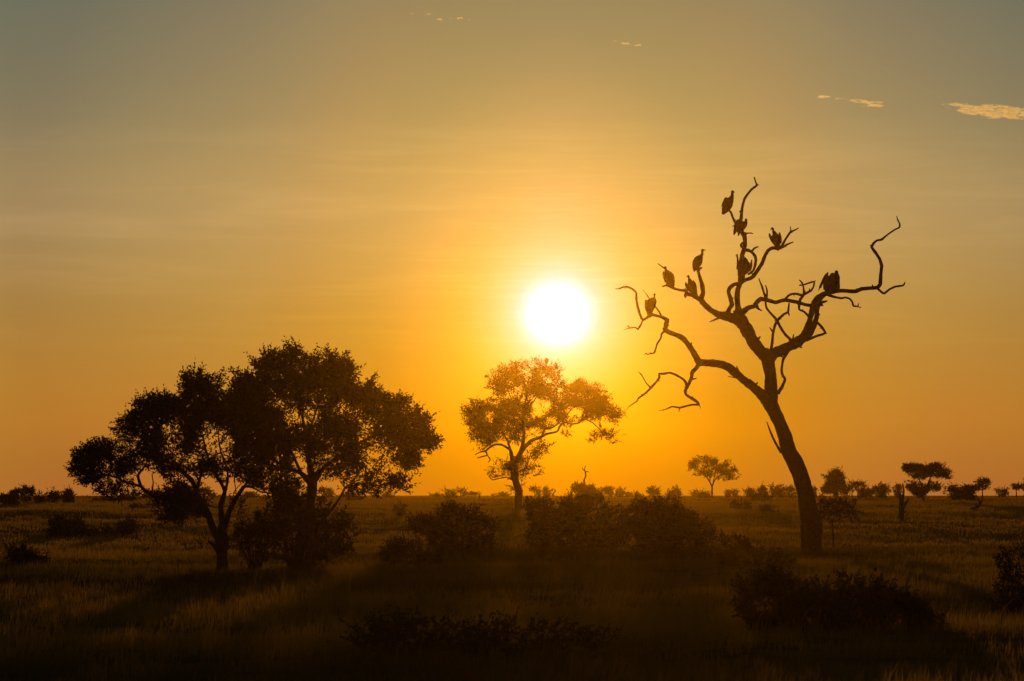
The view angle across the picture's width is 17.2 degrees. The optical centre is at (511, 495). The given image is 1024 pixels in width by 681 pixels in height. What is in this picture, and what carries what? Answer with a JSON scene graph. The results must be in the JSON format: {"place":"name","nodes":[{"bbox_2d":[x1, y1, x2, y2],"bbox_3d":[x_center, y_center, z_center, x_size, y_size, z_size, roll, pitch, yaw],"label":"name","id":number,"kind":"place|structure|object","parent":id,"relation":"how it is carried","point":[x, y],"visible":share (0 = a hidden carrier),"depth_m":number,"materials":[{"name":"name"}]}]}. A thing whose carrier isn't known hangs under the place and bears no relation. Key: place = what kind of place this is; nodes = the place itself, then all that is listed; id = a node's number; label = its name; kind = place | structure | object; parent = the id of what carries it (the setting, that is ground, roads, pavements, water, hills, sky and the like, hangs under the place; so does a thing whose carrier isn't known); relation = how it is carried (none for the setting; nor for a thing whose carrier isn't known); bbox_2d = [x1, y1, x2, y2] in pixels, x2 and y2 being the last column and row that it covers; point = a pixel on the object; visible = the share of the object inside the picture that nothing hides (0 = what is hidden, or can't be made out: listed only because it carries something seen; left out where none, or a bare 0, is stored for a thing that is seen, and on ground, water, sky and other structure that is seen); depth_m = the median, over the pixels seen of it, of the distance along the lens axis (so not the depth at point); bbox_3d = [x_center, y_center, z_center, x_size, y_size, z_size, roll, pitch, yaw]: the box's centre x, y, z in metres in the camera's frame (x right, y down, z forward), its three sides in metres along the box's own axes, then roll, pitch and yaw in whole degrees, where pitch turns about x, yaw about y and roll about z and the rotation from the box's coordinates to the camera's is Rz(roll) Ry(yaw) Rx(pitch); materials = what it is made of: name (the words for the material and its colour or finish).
{"place":"outdoors","nodes":[
{"label":"outdoors","id":0,"kind":"place"},
{"bbox_2d":[0,496,1023,680],"bbox_3d":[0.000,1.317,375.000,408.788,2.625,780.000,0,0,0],"label":"ground","id":1,"kind":"structure","parent":0,"point":[772,654],"depth_m":66.83,"materials":[{"name":"brown plant"}]},
{"bbox_2d":[0,492,17,502],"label":"bush","id":2,"kind":"object","parent":1,"relation":"on","point":[10,496],"visible":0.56,"depth_m":237.71,"materials":[{"name":"black plant"}]},
{"bbox_2d":[1,499,20,505],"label":"bush","id":3,"kind":"object","parent":1,"relation":"on","point":[13,502],"visible":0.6,"depth_m":221.72,"materials":[{"name":"black plant"}]},
{"bbox_2d":[8,487,24,500],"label":"tree","id":4,"kind":"object","parent":1,"relation":"on","point":[16,491],"visible":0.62,"depth_m":244.87,"materials":[{"name":"black plant"}]},
{"bbox_2d":[17,483,37,502],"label":"bush","id":5,"kind":"object","parent":1,"relation":"on","point":[27,491],"visible":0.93,"depth_m":247.87,"materials":[{"name":"black plant"}]},
{"bbox_2d":[0,540,56,564],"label":"bush","id":6,"kind":"object","parent":1,"relation":"on","point":[15,554],"visible":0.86,"depth_m":119.71,"materials":[{"name":"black plant"}]},
{"bbox_2d":[33,489,47,502],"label":"bush","id":7,"kind":"object","parent":1,"relation":"on","point":[39,498],"visible":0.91,"depth_m":249.85,"materials":[{"name":"black plant"}]},
{"bbox_2d":[45,486,61,503],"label":"bush","id":8,"kind":"object","parent":1,"relation":"on","point":[54,497],"visible":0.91,"depth_m":235.89,"materials":[{"name":"black plant"}]},
{"bbox_2d":[60,484,76,502],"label":"bush","id":9,"kind":"object","parent":1,"relation":"on","point":[68,495],"visible":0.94,"depth_m":247.81,"materials":[{"name":"black plant"}]},
{"bbox_2d":[42,514,98,536],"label":"bush","id":10,"kind":"object","parent":1,"relation":"on","point":[63,526],"visible":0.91,"depth_m":167.46,"materials":[{"name":"black plant"}]},
{"bbox_2d":[86,523,117,534],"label":"bush","id":11,"kind":"object","parent":1,"relation":"on","point":[105,530],"visible":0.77,"depth_m":168.56,"materials":[{"name":"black plant"}]},
{"bbox_2d":[92,495,137,501],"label":"bush","id":12,"kind":"object","parent":1,"relation":"on","point":[107,498],"visible":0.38,"depth_m":272.60,"materials":[{"name":"black plant"}]},
{"bbox_2d":[114,513,140,535],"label":"bush","id":13,"kind":"object","parent":1,"relation":"on","point":[129,526],"visible":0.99,"depth_m":167.41,"materials":[{"name":"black plant"}]},
{"bbox_2d":[127,501,148,508],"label":"bush","id":14,"kind":"object","parent":1,"relation":"on","point":[137,506],"visible":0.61,"depth_m":212.45,"materials":[{"name":"black plant"}]},
{"bbox_2d":[139,487,158,497],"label":"tree","id":15,"kind":"object","parent":1,"relation":"on","point":[154,491],"visible":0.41,"depth_m":332.67,"materials":[{"name":"black plant"}]},
{"bbox_2d":[63,362,281,570],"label":"leafy tree","id":16,"kind":"object","parent":1,"relation":"on","point":[205,398],"visible":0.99,"depth_m":107.13,"materials":[{"name":"green plant"}]},
{"bbox_2d":[199,483,220,497],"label":"tree","id":17,"kind":"object","parent":1,"relation":"on","point":[206,491],"visible":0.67,"depth_m":332.84,"materials":[{"name":"black plant"}]},
{"bbox_2d":[241,490,260,497],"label":"bush","id":18,"kind":"object","parent":1,"relation":"on","point":[249,494],"visible":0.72,"depth_m":316.85,"materials":[{"name":"brown plant"}]},
{"bbox_2d":[227,491,295,571],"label":"bush","id":19,"kind":"object","parent":1,"relation":"on","point":[248,533],"visible":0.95,"depth_m":109.70,"materials":[{"name":"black plant"}]},
{"bbox_2d":[256,486,361,569],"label":"thicket","id":20,"kind":"object","parent":1,"relation":"on","point":[332,547],"visible":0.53,"depth_m":113.72,"materials":[{"name":"green plant"}]},
{"bbox_2d":[317,486,335,497],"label":"tree","id":21,"kind":"object","parent":1,"relation":"on","point":[330,492],"visible":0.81,"depth_m":332.83,"materials":[{"name":"brown plant"}]},
{"bbox_2d":[225,335,446,572],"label":"leafy tree","id":22,"kind":"object","parent":1,"relation":"on","point":[314,376],"visible":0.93,"depth_m":110.11,"materials":[{"name":"green plant"}]},
{"bbox_2d":[345,491,362,500],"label":"bush","id":23,"kind":"object","parent":1,"relation":"on","point":[351,497],"visible":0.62,"depth_m":277.87,"materials":[{"name":"brown plant"}]},
{"bbox_2d":[381,490,399,497],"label":"bush","id":24,"kind":"object","parent":1,"relation":"on","point":[386,494],"visible":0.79,"depth_m":343.89,"materials":[{"name":"brown plant"}]},
{"bbox_2d":[391,499,408,517],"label":"bush","id":25,"kind":"object","parent":1,"relation":"on","point":[399,511],"visible":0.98,"depth_m":192.31,"materials":[{"name":"brown plant"}]},
{"bbox_2d":[375,533,443,566],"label":"bush","id":26,"kind":"object","parent":1,"relation":"on","point":[394,547],"visible":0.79,"depth_m":120.40,"materials":[{"name":"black plant"}]},
{"bbox_2d":[428,491,445,496],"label":"bush","id":27,"kind":"object","parent":1,"relation":"on","point":[438,495],"visible":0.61,"depth_m":382.91,"materials":[{"name":"brown plant"}]},
{"bbox_2d":[442,485,457,497],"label":"bush","id":28,"kind":"object","parent":1,"relation":"on","point":[452,493],"visible":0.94,"depth_m":327.85,"materials":[{"name":"brown plant"}]},
{"bbox_2d":[403,497,502,554],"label":"bush","id":29,"kind":"object","parent":1,"relation":"on","point":[442,527],"visible":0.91,"depth_m":135.38,"materials":[{"name":"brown plant"}]},
{"bbox_2d":[454,487,470,497],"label":"tree","id":30,"kind":"object","parent":1,"relation":"on","point":[461,491],"visible":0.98,"depth_m":360.85,"materials":[{"name":"brown plant"}]},
{"bbox_2d":[469,491,479,496],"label":"tree","id":31,"kind":"object","parent":1,"relation":"on","point":[473,493],"visible":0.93,"depth_m":382.90,"materials":[{"name":"brown plant"}]},
{"bbox_2d":[339,604,619,661],"bbox_3d":[-0.474,2.314,52.035,4.389,1.343,3.078,0,0,0],"label":"bush","id":32,"kind":"object","parent":1,"relation":"on","point":[396,625],"visible":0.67,"depth_m":51.67,"materials":[{"name":"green plant"}]},
{"bbox_2d":[492,490,510,496],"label":"bush","id":33,"kind":"object","parent":1,"relation":"on","point":[499,494],"visible":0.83,"depth_m":404.80,"materials":[{"name":"brown plant"}]},
{"bbox_2d":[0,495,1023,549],"bbox_3d":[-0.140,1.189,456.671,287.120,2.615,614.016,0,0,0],"label":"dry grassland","id":34,"kind":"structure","parent":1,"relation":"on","point":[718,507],"depth_m":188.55,"materials":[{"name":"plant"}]},
{"bbox_2d":[527,483,541,496],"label":"tree","id":35,"kind":"object","parent":1,"relation":"on","point":[536,490],"visible":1,"depth_m":371.90,"materials":[{"name":"brown plant"}]},
{"bbox_2d":[460,356,627,509],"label":"leafy tree","id":36,"kind":"object","parent":1,"relation":"on","point":[599,408],"visible":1,"depth_m":212.92,"materials":[{"name":"green plant"}]},
{"bbox_2d":[542,485,553,496],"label":"bush","id":37,"kind":"object","parent":1,"relation":"on","point":[545,489],"visible":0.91,"depth_m":354.81,"materials":[{"name":"brown plant"}]},
{"bbox_2d":[520,489,624,553],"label":"bush","id":38,"kind":"object","parent":1,"relation":"on","point":[573,516],"visible":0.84,"depth_m":141.19,"materials":[{"name":"brown plant"}]},
{"bbox_2d":[582,465,588,483],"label":"dead tree","id":39,"kind":"object","parent":1,"relation":"on","point":[584,470],"visible":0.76,"depth_m":264.15,"materials":[{"name":"brown wood"}]},
{"bbox_2d":[570,480,603,499],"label":"bush","id":40,"kind":"object","parent":1,"relation":"on","point":[580,489],"visible":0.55,"depth_m":261.63,"materials":[{"name":"brown plant"}]},
{"bbox_2d":[600,485,615,497],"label":"tree","id":41,"kind":"object","parent":1,"relation":"on","point":[610,491],"visible":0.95,"depth_m":327.93,"materials":[{"name":"brown plant"}]},
{"bbox_2d":[614,486,625,497],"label":"bush","id":42,"kind":"object","parent":1,"relation":"on","point":[621,492],"visible":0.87,"depth_m":354.87,"materials":[{"name":"brown plant"}]},
{"bbox_2d":[624,490,632,496],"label":"bush","id":43,"kind":"object","parent":1,"relation":"on","point":[628,494],"visible":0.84,"depth_m":382.64,"materials":[{"name":"brown plant"}]},
{"bbox_2d":[633,490,642,496],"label":"bush","id":44,"kind":"object","parent":1,"relation":"on","point":[638,494],"visible":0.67,"depth_m":393.88,"materials":[{"name":"brown plant"}]},
{"bbox_2d":[645,485,661,496],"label":"bush","id":45,"kind":"object","parent":1,"relation":"on","point":[652,491],"visible":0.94,"depth_m":360.82,"materials":[{"name":"brown plant"}]},
{"bbox_2d":[609,488,718,557],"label":"bush","id":46,"kind":"object","parent":1,"relation":"on","point":[659,512],"visible":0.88,"depth_m":135.97,"materials":[{"name":"green plant"}]},
{"bbox_2d":[664,484,682,496],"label":"bush","id":47,"kind":"object","parent":1,"relation":"on","point":[676,492],"visible":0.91,"depth_m":365.85,"materials":[{"name":"brown plant"}]},
{"bbox_2d":[687,488,703,496],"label":"bush","id":48,"kind":"object","parent":1,"relation":"on","point":[694,492],"visible":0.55,"depth_m":383.06,"materials":[{"name":"brown plant"}]},
{"bbox_2d":[697,488,712,497],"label":"bush","id":49,"kind":"object","parent":1,"relation":"on","point":[706,494],"visible":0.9,"depth_m":327.84,"materials":[{"name":"brown plant"}]},
{"bbox_2d":[686,454,740,495],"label":"tree","id":50,"kind":"object","parent":1,"relation":"on","point":[711,463],"visible":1,"depth_m":332.47,"materials":[{"name":"brown plant"}]},
{"bbox_2d":[722,489,731,497],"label":"bush","id":51,"kind":"object","parent":1,"relation":"on","point":[728,493],"visible":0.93,"depth_m":382.85,"materials":[{"name":"brown plant"}]},
{"bbox_2d":[730,488,740,497],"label":"bush","id":52,"kind":"object","parent":1,"relation":"on","point":[735,493],"visible":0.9,"depth_m":382.85,"materials":[{"name":"brown plant"}]},
{"bbox_2d":[729,496,751,508],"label":"bush","id":53,"kind":"object","parent":1,"relation":"on","point":[734,503],"visible":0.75,"depth_m":209.02,"materials":[{"name":"brown plant"}]},
{"bbox_2d":[743,486,754,497],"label":"bush","id":54,"kind":"object","parent":1,"relation":"on","point":[749,491],"visible":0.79,"depth_m":371.83,"materials":[{"name":"brown plant"}]},
{"bbox_2d":[711,528,802,568],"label":"bush","id":55,"kind":"object","parent":1,"relation":"on","point":[746,545],"visible":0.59,"depth_m":111.77,"materials":[{"name":"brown plant"}]},
{"bbox_2d":[615,177,904,553],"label":"dead tree","id":56,"kind":"object","parent":1,"relation":"on","point":[811,527],"visible":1,"depth_m":140.81,"materials":[{"name":"brown wood"}]},
{"bbox_2d":[645,293,656,317],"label":"vulture","id":57,"kind":"object","parent":56,"relation":"attached to","point":[650,304],"visible":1,"depth_m":138.36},
{"bbox_2d":[662,266,674,288],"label":"vulture","id":58,"kind":"object","parent":56,"relation":"attached to","point":[668,278],"visible":1,"depth_m":140.12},
{"bbox_2d":[685,275,697,298],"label":"vulture","id":59,"kind":"object","parent":56,"relation":"attached to","point":[691,286],"visible":1,"depth_m":140.38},
{"bbox_2d":[692,249,703,271],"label":"vulture","id":60,"kind":"object","parent":56,"relation":"attached to","point":[697,262],"visible":1,"depth_m":139.92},
{"bbox_2d":[721,190,734,214],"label":"vulture","id":61,"kind":"object","parent":56,"relation":"attached to","point":[727,204],"visible":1,"depth_m":141.28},
{"bbox_2d":[732,218,747,235],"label":"vulture","id":62,"kind":"object","parent":56,"relation":"attached to","point":[739,225],"visible":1,"depth_m":141.40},
{"bbox_2d":[737,257,751,276],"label":"vulture","id":63,"kind":"object","parent":56,"relation":"attached to","point":[744,266],"visible":1,"depth_m":141.22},
{"bbox_2d":[769,227,781,250],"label":"vulture","id":64,"kind":"object","parent":56,"relation":"attached to","point":[775,238],"visible":1,"depth_m":142.65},
{"bbox_2d":[819,270,839,293],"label":"vulture","id":65,"kind":"object","parent":56,"relation":"attached to","point":[831,282],"visible":1,"depth_m":142.35,"materials":[{"name":"black"}]},
{"bbox_2d":[750,481,773,501],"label":"bush","id":66,"kind":"object","parent":1,"relation":"on","point":[762,494],"visible":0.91,"depth_m":277.75,"materials":[{"name":"brown plant"}]},
{"bbox_2d":[756,499,780,512],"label":"bush","id":67,"kind":"object","parent":1,"relation":"on","point":[764,508],"visible":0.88,"depth_m":197.41,"materials":[{"name":"brown plant"}]},
{"bbox_2d":[767,480,776,496],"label":"bush","id":68,"kind":"object","parent":1,"relation":"on","point":[772,492],"visible":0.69,"depth_m":360.88,"materials":[{"name":"green plant"}]},
{"bbox_2d":[773,483,786,497],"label":"bush","id":69,"kind":"object","parent":1,"relation":"on","point":[779,492],"visible":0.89,"depth_m":354.83,"materials":[{"name":"green plant"}]},
{"bbox_2d":[784,484,796,497],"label":"bush","id":70,"kind":"object","parent":1,"relation":"on","point":[790,488],"visible":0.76,"depth_m":360.88,"materials":[{"name":"green plant"}]},
{"bbox_2d":[812,485,817,497],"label":"bush","id":71,"kind":"object","parent":1,"relation":"on","point":[815,490],"visible":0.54,"depth_m":360.96,"materials":[{"name":"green plant"}]},
{"bbox_2d":[820,466,848,498],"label":"tree","id":72,"kind":"object","parent":1,"relation":"on","point":[834,484],"visible":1,"depth_m":316.62,"materials":[{"name":"green plant"}]},
{"bbox_2d":[727,553,949,631],"bbox_3d":[5.877,2.137,60.962,4.095,2.260,2.796,0,0,0],"label":"bush","id":73,"kind":"object","parent":1,"relation":"on","point":[771,581],"visible":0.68,"depth_m":60.40,"materials":[{"name":"green plant"}]},
{"bbox_2d":[815,489,865,547],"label":"sapling","id":74,"kind":"object","parent":1,"relation":"on","point":[840,508],"visible":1,"depth_m":147.85,"materials":[{"name":"green plant"}]},
{"bbox_2d":[846,478,867,497],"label":"tree","id":75,"kind":"object","parent":1,"relation":"on","point":[857,484],"visible":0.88,"depth_m":332.85,"materials":[{"name":"green plant"}]},
{"bbox_2d":[856,486,875,497],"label":"bush","id":76,"kind":"object","parent":1,"relation":"on","point":[867,492],"visible":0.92,"depth_m":343.76,"materials":[{"name":"green plant"}]},
{"bbox_2d":[869,481,891,497],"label":"bush","id":77,"kind":"object","parent":1,"relation":"on","point":[881,490],"visible":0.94,"depth_m":338.80,"materials":[{"name":"green plant"}]},
{"bbox_2d":[891,482,904,497],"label":"bush","id":78,"kind":"object","parent":1,"relation":"on","point":[898,487],"visible":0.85,"depth_m":338.89,"materials":[{"name":"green plant"}]},
{"bbox_2d":[898,485,908,520],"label":"dead tree","id":79,"kind":"object","parent":1,"relation":"on","point":[902,504],"visible":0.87,"depth_m":185.93,"materials":[{"name":"brown wood"}]},
{"bbox_2d":[901,461,954,500],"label":"umbrella tree","id":80,"kind":"object","parent":1,"relation":"on","point":[917,470],"visible":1,"depth_m":261.37,"materials":[{"name":"green plant"}]},
{"bbox_2d":[946,482,961,499],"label":"bush","id":81,"kind":"object","parent":1,"relation":"on","point":[954,489],"visible":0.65,"depth_m":277.84,"materials":[{"name":"green plant"}]},
{"bbox_2d":[955,482,978,500],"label":"bush","id":82,"kind":"object","parent":1,"relation":"on","point":[967,492],"visible":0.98,"depth_m":272.77,"materials":[{"name":"green plant"}]},
{"bbox_2d":[970,493,982,510],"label":"fallen log","id":83,"kind":"object","parent":1,"relation":"on","point":[978,505],"visible":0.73,"depth_m":205.03,"materials":[{"name":"brown wood"}]},
{"bbox_2d":[973,476,992,497],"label":"tree","id":84,"kind":"object","parent":1,"relation":"on","point":[985,481],"visible":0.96,"depth_m":338.76,"materials":[{"name":"green plant"}]},
{"bbox_2d":[993,484,1009,496],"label":"bush","id":85,"kind":"object","parent":1,"relation":"on","point":[1004,491],"visible":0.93,"depth_m":393.91,"materials":[{"name":"green plant"}]},
{"bbox_2d":[981,535,1023,618],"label":"bush","id":86,"kind":"object","parent":1,"relation":"on","point":[1019,589],"visible":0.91,"depth_m":71.92,"materials":[{"name":"green plant"}]},
{"bbox_2d":[1011,481,1021,497],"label":"tree","id":87,"kind":"object","parent":1,"relation":"on","point":[1016,487],"visible":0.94,"depth_m":338.96,"materials":[{"name":"green plant"}]},
{"bbox_2d":[0,0,1023,495],"label":"sky","id":88,"kind":"structure","parent":0,"point":[438,194],"materials":[{"name":"orange"}]}
]}

